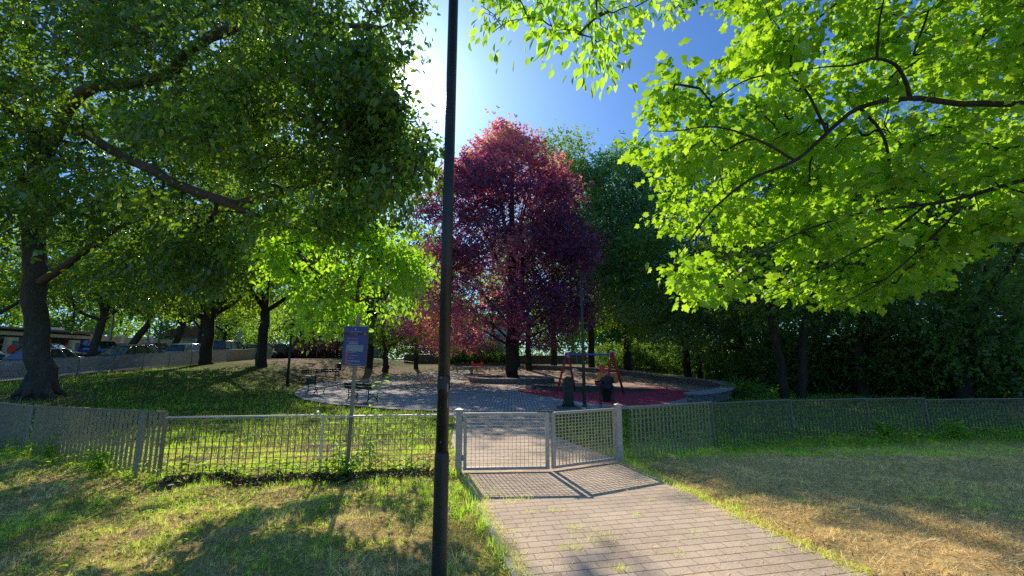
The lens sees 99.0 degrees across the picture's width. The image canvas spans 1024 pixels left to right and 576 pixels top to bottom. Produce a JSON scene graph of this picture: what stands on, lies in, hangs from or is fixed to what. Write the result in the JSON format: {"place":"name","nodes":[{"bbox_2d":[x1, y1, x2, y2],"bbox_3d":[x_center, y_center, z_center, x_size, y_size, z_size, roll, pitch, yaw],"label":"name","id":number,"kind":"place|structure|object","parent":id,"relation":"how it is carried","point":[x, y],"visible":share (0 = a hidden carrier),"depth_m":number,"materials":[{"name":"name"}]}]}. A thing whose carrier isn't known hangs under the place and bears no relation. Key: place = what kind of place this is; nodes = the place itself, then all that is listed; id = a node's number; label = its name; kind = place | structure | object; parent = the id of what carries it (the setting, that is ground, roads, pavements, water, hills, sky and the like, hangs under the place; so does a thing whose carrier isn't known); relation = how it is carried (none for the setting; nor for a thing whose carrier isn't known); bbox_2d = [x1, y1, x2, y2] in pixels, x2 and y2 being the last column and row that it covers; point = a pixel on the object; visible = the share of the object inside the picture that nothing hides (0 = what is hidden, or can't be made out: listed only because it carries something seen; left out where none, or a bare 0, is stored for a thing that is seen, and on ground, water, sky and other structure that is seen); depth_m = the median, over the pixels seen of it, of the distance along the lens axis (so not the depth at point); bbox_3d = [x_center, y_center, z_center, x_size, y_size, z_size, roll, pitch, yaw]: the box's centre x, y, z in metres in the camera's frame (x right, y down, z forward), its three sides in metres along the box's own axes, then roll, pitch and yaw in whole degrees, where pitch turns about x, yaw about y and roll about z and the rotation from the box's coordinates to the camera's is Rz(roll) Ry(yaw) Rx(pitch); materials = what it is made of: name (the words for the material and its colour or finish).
{"place":"outdoors","nodes":[
{"label":"outdoors","id":0,"kind":"place"},
{"bbox_2d":[1,360,172,377],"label":"road","id":1,"kind":"structure","parent":0,"point":[64,371],"depth_m":26.69,"materials":[{"name":"asphalt"}]},
{"bbox_2d":[0,348,85,375],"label":"parked car","id":2,"kind":"object","parent":1,"relation":"on","point":[60,353],"visible":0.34,"depth_m":25.04,"materials":[{"name":"paint"}]},
{"bbox_2d":[78,340,116,355],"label":"parked car","id":3,"kind":"object","parent":1,"relation":"on","point":[85,344],"visible":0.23,"depth_m":40.27,"materials":[{"name":"paint"}]},
{"bbox_2d":[87,345,160,367],"bbox_3d":[-27.000,4.740,30.579,2.040,1.495,4.270,0,-6,0],"label":"parked car","id":4,"kind":"object","parent":1,"relation":"on","point":[116,350],"visible":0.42,"depth_m":30.20,"materials":[{"name":"paint"}]},
{"bbox_2d":[162,344,200,357],"bbox_3d":[-27.000,5.412,36.782,2.040,1.475,4.270,0,-6,0],"label":"parked car","id":5,"kind":"object","parent":1,"relation":"on","point":[175,348],"visible":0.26,"depth_m":35.28,"materials":[{"name":"paint"}]},
{"bbox_2d":[213,341,245,349],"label":"parked car","id":6,"kind":"object","parent":1,"relation":"on","point":[229,345],"visible":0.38,"depth_m":40.46,"materials":[{"name":"paint"}]},
{"bbox_2d":[294,370,686,411],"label":"paved plaza","id":7,"kind":"structure","parent":0,"point":[493,398],"depth_m":21.24,"materials":[{"name":"stone"}]},
{"bbox_2d":[344,382,381,403],"bbox_3d":[-6.210,4.366,18.140,1.750,0.852,0.610,-6,-11,34],"label":"park bench","id":8,"kind":"object","parent":7,"relation":"on","point":[364,386],"visible":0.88,"depth_m":17.91,"materials":[{"name":"black metal"}]},
{"bbox_2d":[556,377,580,409],"bbox_3d":[2.072,3.900,16.211,0.780,1.196,0.780,1,-9,-8],"label":"drinking fountain","id":9,"kind":"object","parent":7,"relation":"on","point":[568,396],"visible":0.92,"depth_m":16.02,"materials":[{"name":"metal"}]},
{"bbox_2d":[574,273,587,407],"bbox_3d":[2.728,1.987,16.853,0.540,5.220,0.532,0,-9,0],"label":"lamp post","id":10,"kind":"object","parent":7,"relation":"on","point":[584,404],"visible":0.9,"depth_m":16.80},
{"bbox_2d":[525,386,653,391],"bbox_3d":[4.636,6.188,26.940,7.638,0.001,6.207,0,-9,0],"label":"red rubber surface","id":11,"kind":"object","parent":7,"relation":"on","point":[598,389],"visible":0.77,"depth_m":26.92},
{"bbox_2d":[517,386,691,404],"bbox_3d":[4.697,5.715,24.012,9.708,0.001,11.919,-6,-11,35],"label":"red rubber surface","id":12,"kind":"object","parent":7,"relation":"on","point":[659,395],"visible":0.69,"depth_m":21.75,"materials":[{"name":"rubber"}]},
{"bbox_2d":[556,352,624,393],"bbox_3d":[4.150,4.544,23.474,3.114,2.176,1.955,-8,-12,39],"label":"swing set","id":13,"kind":"object","parent":12,"relation":"on","point":[597,382],"visible":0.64,"depth_m":23.27,"materials":[{"name":"red paint"}]},
{"bbox_2d":[599,376,614,407],"bbox_3d":[3.579,3.925,16.545,0.600,1.195,0.531,0,-9,0],"label":"litter bin","id":14,"kind":"object","parent":7,"relation":"on","point":[606,387],"visible":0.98,"depth_m":16.39,"materials":[{"name":"black metal"}]},
{"bbox_2d":[0,358,1023,575],"bbox_3d":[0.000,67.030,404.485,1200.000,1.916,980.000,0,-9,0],"label":"ground","id":15,"kind":"structure","parent":0,"point":[295,378],"depth_m":6.12,"materials":[{"name":"plant"}]},
{"bbox_2d":[0,360,26,381],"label":"fence panel","id":16,"kind":"object","parent":15,"relation":"on","point":[15,369],"visible":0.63,"depth_m":21.02,"materials":[{"name":"metal"}]},
{"bbox_2d":[0,402,33,450],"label":"fence panel","id":17,"kind":"object","parent":15,"relation":"on","point":[14,418],"visible":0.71,"depth_m":8.74,"materials":[{"name":"metal"}]},
{"bbox_2d":[0,208,73,326],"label":"background tree","id":18,"kind":"object","parent":15,"relation":"on","point":[13,322],"visible":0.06,"depth_m":87.31,"materials":[{"name":"green plant"}]},
{"bbox_2d":[0,326,109,353],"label":"mural building","id":19,"kind":"structure","parent":15,"relation":"on","point":[11,338],"depth_m":43.74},
{"bbox_2d":[0,169,110,321],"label":"street tree","id":20,"kind":"object","parent":15,"relation":"on","point":[6,294],"visible":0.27,"depth_m":34.49,"materials":[{"name":"green plant"}]},
{"bbox_2d":[53,357,77,375],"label":"fence panel","id":21,"kind":"object","parent":15,"relation":"on","point":[68,364],"visible":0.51,"depth_m":23.60,"materials":[{"name":"metal"}]},
{"bbox_2d":[5,235,130,335],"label":"background tree","id":22,"kind":"object","parent":15,"relation":"on","point":[65,321],"visible":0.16,"depth_m":80.30,"materials":[{"name":"green plant"}]},
{"bbox_2d":[0,181,173,356],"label":"street tree","id":23,"kind":"object","parent":15,"relation":"on","point":[98,334],"visible":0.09,"depth_m":38.45,"materials":[{"name":"green plant"}]},
{"bbox_2d":[75,355,113,375],"bbox_3d":[-24.000,4.510,25.203,0.050,1.281,2.160,0,-9,0],"label":"fence panel","id":24,"kind":"object","parent":15,"relation":"on","point":[100,361],"visible":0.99,"depth_m":25.10,"materials":[{"name":"metal"}]},
{"bbox_2d":[24,405,168,478],"bbox_3d":[-7.285,2.614,7.500,4.447,1.182,0.062,-4,-10,24],"label":"fence panel","id":25,"kind":"object","parent":15,"relation":"on","point":[139,441],"visible":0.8,"depth_m":7.36,"materials":[{"name":"metal"}]},
{"bbox_2d":[77,444,119,474],"bbox_3d":[-6.519,2.699,6.902,0.439,0.503,0.530,3,-10,-16],"label":"weed plant","id":26,"kind":"object","parent":15,"relation":"on","point":[98,458],"visible":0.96,"depth_m":6.89,"materials":[{"name":"green plant"}]},
{"bbox_2d":[81,223,155,336],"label":"background tree","id":27,"kind":"object","parent":15,"relation":"on","point":[115,334],"visible":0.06,"depth_m":90.77,"materials":[{"name":"green plant"}]},
{"bbox_2d":[48,215,203,344],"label":"street tree","id":28,"kind":"object","parent":15,"relation":"on","point":[138,335],"visible":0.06,"depth_m":41.56,"materials":[{"name":"green plant"}]},
{"bbox_2d":[111,354,142,371],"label":"fence panel","id":29,"kind":"object","parent":15,"relation":"on","point":[129,358],"visible":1,"depth_m":27.30,"materials":[{"name":"metal"}]},
{"bbox_2d":[142,352,169,368],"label":"fence panel","id":30,"kind":"object","parent":15,"relation":"on","point":[163,356],"visible":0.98,"depth_m":29.44,"materials":[{"name":"metal"}]},
{"bbox_2d":[117,309,198,340],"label":"background tree","id":31,"kind":"object","parent":15,"relation":"on","point":[166,327],"visible":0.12,"depth_m":85.45,"materials":[{"name":"green plant"}]},
{"bbox_2d":[84,334,274,356],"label":"garden wall","id":32,"kind":"structure","parent":15,"relation":"on","point":[120,338],"depth_m":55.93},
{"bbox_2d":[167,351,191,366],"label":"fence panel","id":33,"kind":"object","parent":15,"relation":"on","point":[180,358],"visible":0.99,"depth_m":31.57,"materials":[{"name":"metal"}]},
{"bbox_2d":[5,87,360,364],"bbox_3d":[-23.481,-4.942,35.662,23.024,23.607,16.063,0,-9,0],"label":"park tree","id":34,"kind":"object","parent":15,"relation":"on","point":[206,346],"visible":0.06,"depth_m":33.41,"materials":[{"name":"green plant"}]},
{"bbox_2d":[92,264,274,343],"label":"street tree","id":35,"kind":"object","parent":15,"relation":"on","point":[178,335],"visible":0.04,"depth_m":46.95,"materials":[{"name":"green plant"}]},
{"bbox_2d":[156,326,232,340],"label":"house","id":36,"kind":"structure","parent":15,"relation":"on","point":[192,332],"depth_m":86.63,"materials":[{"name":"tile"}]},
{"bbox_2d":[129,290,261,343],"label":"street tree","id":37,"kind":"object","parent":15,"relation":"on","point":[200,332],"visible":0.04,"depth_m":52.79,"materials":[{"name":"green plant"}]},
{"bbox_2d":[160,299,295,340],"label":"street tree","id":38,"kind":"object","parent":15,"relation":"on","point":[225,332],"visible":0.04,"depth_m":61.88,"materials":[{"name":"green plant"}]},
{"bbox_2d":[93,160,369,366],"bbox_3d":[-18.505,-2.258,33.297,21.281,17.709,15.179,0,-9,0],"label":"park tree","id":39,"kind":"object","parent":15,"relation":"on","point":[265,307],"visible":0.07,"depth_m":32.47,"materials":[{"name":"green plant"}]},
{"bbox_2d":[0,0,464,400],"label":"broadleaf tree","id":40,"kind":"object","parent":15,"relation":"on","point":[236,94],"visible":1,"depth_m":8.82,"materials":[{"name":"green plant"}]},
{"bbox_2d":[161,414,323,477],"bbox_3d":[-4.131,2.422,6.728,2.310,0.892,0.034,1,-9,-6],"label":"fence panel","id":41,"kind":"object","parent":15,"relation":"on","point":[240,435],"visible":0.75,"depth_m":6.73,"materials":[{"name":"metal"}]},
{"bbox_2d":[199,284,296,344],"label":"background tree","id":42,"kind":"object","parent":15,"relation":"on","point":[232,334],"visible":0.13,"depth_m":82.34,"materials":[{"name":"green plant"}]},
{"bbox_2d":[227,349,271,360],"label":"wall","id":43,"kind":"structure","parent":15,"relation":"on","point":[240,354],"depth_m":38.94,"materials":[{"name":"concrete"}]},
{"bbox_2d":[215,303,343,349],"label":"park tree","id":44,"kind":"object","parent":15,"relation":"on","point":[254,332],"visible":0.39,"depth_m":49.84,"materials":[{"name":"green plant"}]},
{"bbox_2d":[152,466,433,489],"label":"dead leaf litter","id":45,"kind":"object","parent":15,"relation":"on","point":[313,475],"visible":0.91,"depth_m":6.50,"materials":[{"name":"plant"}]},
{"bbox_2d":[292,316,354,358],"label":"tree","id":46,"kind":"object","parent":15,"relation":"on","point":[313,339],"depth_m":73.44,"materials":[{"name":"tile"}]},
{"bbox_2d":[332,448,367,476],"bbox_3d":[-2.529,2.710,6.739,0.586,0.429,0.451,-5,-10,26],"label":"weed plant","id":47,"kind":"object","parent":15,"relation":"on","point":[348,467],"visible":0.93,"depth_m":6.73,"materials":[{"name":"green plant"}]},
{"bbox_2d":[342,315,368,460],"bbox_3d":[-2.568,1.750,7.039,0.433,2.623,0.078,1,-7,10],"label":"information sign","id":48,"kind":"object","parent":15,"relation":"on","point":[355,346],"visible":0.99,"depth_m":7.09,"materials":[{"name":"metal"}]},
{"bbox_2d":[134,358,578,398],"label":"dead leaf litter","id":49,"kind":"object","parent":15,"relation":"on","point":[336,375],"visible":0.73,"depth_m":32.40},
{"bbox_2d":[274,184,455,368],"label":"park tree","id":50,"kind":"object","parent":15,"relation":"on","point":[370,355],"visible":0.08,"depth_m":44.68,"materials":[{"name":"green plant"}]},
{"bbox_2d":[318,414,453,471],"bbox_3d":[-1.973,2.570,6.949,2.063,1.072,0.050,1,-9,-6],"label":"fence panel","id":51,"kind":"object","parent":15,"relation":"on","point":[346,434],"visible":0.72,"depth_m":6.95,"materials":[{"name":"metal"}]},
{"bbox_2d":[334,254,438,371],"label":"park tree","id":52,"kind":"object","parent":15,"relation":"on","point":[379,339],"visible":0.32,"depth_m":43.71,"materials":[{"name":"green plant"}]},
{"bbox_2d":[431,0,457,575],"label":"lamp post","id":53,"kind":"object","parent":15,"relation":"on","point":[440,516],"visible":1,"depth_m":3.79,"materials":[{"name":"metal"}]},
{"bbox_2d":[435,484,442,545],"bbox_3d":[-0.587,1.822,3.520,0.057,0.460,0.007,0,-9,2],"label":"access door","id":54,"kind":"structure","parent":53,"relation":"in","point":[439,487],"depth_m":3.52,"materials":[{"name":"black paint"}]},
{"bbox_2d":[455,408,463,473],"bbox_3d":[-0.858,2.514,7.075,0.136,1.122,0.136,0,-9,0],"label":"gate post","id":55,"kind":"object","parent":15,"relation":"on","point":[458,445],"visible":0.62,"depth_m":7.04,"materials":[{"name":"metal"}]},
{"bbox_2d":[462,409,552,470],"bbox_3d":[-0.069,2.459,7.121,1.482,0.945,0.061,1,-9,-3],"label":"gate leaf","id":56,"kind":"object","parent":55,"relation":"attached to","point":[524,467],"visible":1,"depth_m":7.10,"materials":[{"name":"metal"}]},
{"bbox_2d":[435,343,488,363],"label":"hedge bush","id":57,"kind":"object","parent":15,"relation":"on","point":[461,358],"visible":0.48,"depth_m":55.62,"materials":[{"name":"green plant"}]},
{"bbox_2d":[434,314,506,353],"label":"tree","id":58,"kind":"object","parent":15,"relation":"on","point":[496,332],"depth_m":85.12,"materials":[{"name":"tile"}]},
{"bbox_2d":[461,475,519,575],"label":"path kerb","id":59,"kind":"structure","parent":15,"relation":"on","point":[514,571],"depth_m":4.32,"materials":[{"name":"concrete"}]},
{"bbox_2d":[469,337,520,362],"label":"hedge bush","id":60,"kind":"object","parent":15,"relation":"on","point":[496,359],"visible":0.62,"depth_m":55.68,"materials":[{"name":"green plant"}]},
{"bbox_2d":[0,423,1023,575],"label":"broad leaved weeds","id":61,"kind":"object","parent":15,"relation":"on","point":[742,440],"visible":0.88,"depth_m":6.06,"materials":[{"name":"green plant"}]},
{"bbox_2d":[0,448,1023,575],"bbox_3d":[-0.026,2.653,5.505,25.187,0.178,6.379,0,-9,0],"label":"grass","id":62,"kind":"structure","parent":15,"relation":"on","point":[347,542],"depth_m":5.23,"materials":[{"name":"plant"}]},
{"bbox_2d":[0,443,1023,575],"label":"dry grass clippings","id":63,"kind":"object","parent":15,"relation":"on","point":[896,498],"visible":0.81,"depth_m":5.30,"materials":[{"name":"plant"}]},
{"bbox_2d":[469,375,554,383],"bbox_3d":[0.004,7.397,35.282,6.968,0.492,6.907,0,-9,0],"label":"tree planter","id":64,"kind":"object","parent":15,"relation":"on","point":[520,379],"visible":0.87,"depth_m":32.58,"materials":[{"name":"concrete"}]},
{"bbox_2d":[375,106,619,376],"bbox_3d":[-1.383,-3.728,37.062,19.502,23.290,20.751,0,-9,0],"label":"copper beech","id":65,"kind":"object","parent":64,"relation":"in","point":[489,168],"visible":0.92,"depth_m":33.12,"materials":[{"name":"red plant"}]},
{"bbox_2d":[483,211,547,370],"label":"park tree","id":66,"kind":"object","parent":15,"relation":"on","point":[528,363],"visible":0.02,"depth_m":46.19,"materials":[{"name":"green plant"}]},
{"bbox_2d":[525,267,603,353],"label":"background tree","id":67,"kind":"object","parent":15,"relation":"on","point":[569,344],"visible":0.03,"depth_m":81.58,"materials":[{"name":"green plant"}]},
{"bbox_2d":[404,346,730,362],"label":"wall","id":68,"kind":"structure","parent":15,"relation":"on","point":[539,358],"depth_m":56.62,"materials":[{"name":"concrete"}]},
{"bbox_2d":[465,0,683,99],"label":"broadleaf tree","id":69,"kind":"object","parent":15,"relation":"on","point":[530,16],"visible":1,"depth_m":5.13,"materials":[{"name":"green plant"}]},
{"bbox_2d":[522,119,635,367],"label":"park tree","id":70,"kind":"object","parent":15,"relation":"on","point":[575,170],"visible":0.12,"depth_m":49.16,"materials":[{"name":"green plant"}]},
{"bbox_2d":[585,338,652,368],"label":"shrub","id":71,"kind":"object","parent":15,"relation":"on","point":[605,360],"visible":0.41,"depth_m":48.62,"materials":[{"name":"green plant"}]},
{"bbox_2d":[614,403,623,461],"bbox_3d":[1.922,2.638,7.835,0.136,1.122,0.136,0,-9,0],"label":"gate post","id":72,"kind":"object","parent":15,"relation":"on","point":[618,407],"visible":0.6,"depth_m":7.79,"materials":[{"name":"metal"}]},
{"bbox_2d":[550,408,617,468],"bbox_3d":[1.259,2.549,7.501,1.386,0.890,0.064,5,-10,-27],"label":"gate leaf","id":73,"kind":"object","parent":72,"relation":"attached to","point":[554,451],"visible":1,"depth_m":7.46,"materials":[{"name":"metal"}]},
{"bbox_2d":[566,230,672,352],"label":"background tree","id":74,"kind":"object","parent":15,"relation":"on","point":[605,336],"visible":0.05,"depth_m":68.04,"materials":[{"name":"green plant"}]},
{"bbox_2d":[565,130,686,370],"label":"park tree","id":75,"kind":"object","parent":15,"relation":"on","point":[621,199],"visible":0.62,"depth_m":43.58,"materials":[{"name":"green plant"}]},
{"bbox_2d":[532,365,735,404],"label":"curved wall","id":76,"kind":"structure","parent":15,"relation":"on","point":[718,392],"depth_m":31.00,"materials":[{"name":"concrete"}]},
{"bbox_2d":[619,335,682,369],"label":"shrub","id":77,"kind":"object","parent":15,"relation":"on","point":[651,359],"visible":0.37,"depth_m":47.58,"materials":[{"name":"green plant"}]},
{"bbox_2d":[598,217,714,377],"bbox_3d":[13.194,0.833,37.845,11.126,14.864,9.867,-5,-11,28],"label":"park tree","id":78,"kind":"object","parent":15,"relation":"on","point":[654,316],"visible":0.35,"depth_m":37.64,"materials":[{"name":"green plant"}]},
{"bbox_2d":[627,401,712,458],"bbox_3d":[3.068,2.672,8.322,2.206,0.912,0.034,5,-10,-27],"label":"fence panel","id":79,"kind":"object","parent":15,"relation":"on","point":[667,425],"visible":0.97,"depth_m":8.29,"materials":[{"name":"metal"}]},
{"bbox_2d":[604,128,761,376],"bbox_3d":[15.296,-3.277,36.143,12.650,22.400,13.893,-7,-12,37],"label":"park tree","id":80,"kind":"object","parent":15,"relation":"on","point":[683,321],"visible":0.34,"depth_m":34.43,"materials":[{"name":"green plant"}]},
{"bbox_2d":[648,333,718,372],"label":"shrub","id":81,"kind":"object","parent":15,"relation":"on","point":[673,368],"visible":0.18,"depth_m":44.25,"materials":[{"name":"green plant"}]},
{"bbox_2d":[669,335,757,379],"bbox_3d":[18.117,6.120,38.033,8.536,5.162,5.219,0,-9,0],"label":"shrub","id":82,"kind":"object","parent":15,"relation":"on","point":[694,370],"visible":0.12,"depth_m":37.64,"materials":[{"name":"green plant"}]},
{"bbox_2d":[693,327,786,384],"bbox_3d":[17.613,5.353,31.912,7.773,5.229,5.128,0,-9,0],"label":"shrub","id":83,"kind":"object","parent":15,"relation":"on","point":[716,372],"visible":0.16,"depth_m":32.02,"materials":[{"name":"green plant"}]},
{"bbox_2d":[712,375,775,397],"bbox_3d":[11.266,5.033,21.124,2.691,1.611,2.089,0,-9,0],"label":"shrub","id":84,"kind":"object","parent":15,"relation":"on","point":[745,392],"visible":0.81,"depth_m":21.00,"materials":[{"name":"green plant"}]},
{"bbox_2d":[649,99,843,385],"bbox_3d":[16.630,-3.394,31.821,14.093,21.950,12.251,0,-9,0],"label":"park tree","id":85,"kind":"object","parent":15,"relation":"on","point":[734,326],"visible":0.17,"depth_m":29.11,"materials":[{"name":"green plant"}]},
{"bbox_2d":[710,399,791,448],"bbox_3d":[5.113,2.938,9.231,2.329,1.082,0.050,4,-10,-22],"label":"fence panel","id":86,"kind":"object","parent":15,"relation":"on","point":[738,416],"visible":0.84,"depth_m":9.21,"materials":[{"name":"grey metal"}]},
{"bbox_2d":[605,0,1023,316],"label":"maple tree","id":87,"kind":"object","parent":15,"relation":"on","point":[771,54],"visible":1,"depth_m":6.25,"materials":[{"name":"green plant"}]},
{"bbox_2d":[672,191,960,398],"bbox_3d":[14.360,0.200,21.297,11.400,10.546,8.317,0,-9,0],"label":"twin trunk tree","id":88,"kind":"object","parent":15,"relation":"on","point":[802,380],"visible":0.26,"depth_m":20.61,"materials":[{"name":"green plant"}]},
{"bbox_2d":[789,398,868,440],"bbox_3d":[7.224,3.057,9.900,2.149,1.062,0.050,2,-10,-13],"label":"fence panel","id":89,"kind":"object","parent":15,"relation":"on","point":[822,412],"visible":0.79,"depth_m":9.90,"materials":[{"name":"grey metal"}]},
{"bbox_2d":[721,120,958,384],"bbox_3d":[20.434,-2.158,28.340,15.950,18.301,12.838,0,-9,0],"label":"park tree","id":90,"kind":"object","parent":15,"relation":"on","point":[820,342],"visible":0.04,"depth_m":25.42,"materials":[{"name":"green plant"}]},
{"bbox_2d":[864,397,927,436],"bbox_3d":[9.065,3.123,10.270,1.641,1.052,0.050,2,-9,-9],"label":"fence panel","id":91,"kind":"object","parent":15,"relation":"on","point":[883,404],"visible":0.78,"depth_m":10.29,"materials":[{"name":"grey metal"}]},
{"bbox_2d":[776,80,1023,395],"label":"park tree","id":92,"kind":"object","parent":15,"relation":"on","point":[860,338],"visible":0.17,"depth_m":21.72,"materials":[{"name":"green plant"}]},
{"bbox_2d":[818,128,1023,403],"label":"park tree","id":93,"kind":"object","parent":15,"relation":"on","point":[963,388],"visible":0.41,"depth_m":19.45,"materials":[{"name":"green plant"}]},
{"bbox_2d":[833,332,1011,398],"bbox_3d":[20.108,4.038,22.118,7.394,4.634,5.107,0,-9,0],"label":"shrub","id":94,"kind":"object","parent":15,"relation":"on","point":[914,381],"visible":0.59,"depth_m":21.16,"materials":[{"name":"green plant"}]},
{"bbox_2d":[858,107,1023,336],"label":"background tree","id":95,"kind":"object","parent":15,"relation":"on","point":[966,266],"depth_m":48.69,"materials":[{"name":"green plant"}]},
{"bbox_2d":[893,334,1023,397],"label":"shrub","id":96,"kind":"object","parent":15,"relation":"on","point":[1006,377],"visible":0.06,"depth_m":20.99,"materials":[{"name":"green plant"}]},
{"bbox_2d":[923,398,1023,435],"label":"fence panel","id":97,"kind":"object","parent":15,"relation":"on","point":[966,411],"visible":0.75,"depth_m":10.59,"materials":[{"name":"grey metal"}]},
{"bbox_2d":[938,313,1023,400],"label":"shrub","id":98,"kind":"object","parent":15,"relation":"on","point":[1009,382],"visible":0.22,"depth_m":19.80,"materials":[{"name":"green plant"}]},
{"bbox_2d":[0,367,1023,457],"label":"grass","id":99,"kind":"structure","parent":0,"point":[631,445],"depth_m":11.71,"materials":[{"name":"plant"}]},
{"bbox_2d":[0,0,1023,358],"label":"sky","id":100,"kind":"structure","parent":0,"point":[528,92],"materials":[{"name":"blue"}]},
{"bbox_2d":[456,369,713,390],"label":"earth ground","id":101,"kind":"structure","parent":0,"point":[590,378],"depth_m":36.75,"materials":[{"name":"soil"}]},
{"bbox_2d":[449,411,867,575],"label":"entrance path","id":102,"kind":"structure","parent":0,"point":[667,514],"depth_m":4.85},
{"bbox_2d":[466,460,789,570],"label":"weeds between pavers","id":103,"kind":"object","parent":102,"relation":"on","point":[578,547],"visible":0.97,"depth_m":4.51,"materials":[{"name":"green plant"}]},
{"bbox_2d":[464,460,847,575],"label":"dry grass clippings","id":104,"kind":"object","parent":102,"relation":"on","point":[619,521],"visible":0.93,"depth_m":4.40,"materials":[{"name":"plant"}]},
{"bbox_2d":[453,461,885,575],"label":"dry grass clippings","id":105,"kind":"object","parent":102,"relation":"on","point":[701,498],"visible":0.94,"depth_m":4.70,"materials":[{"name":"plant"}]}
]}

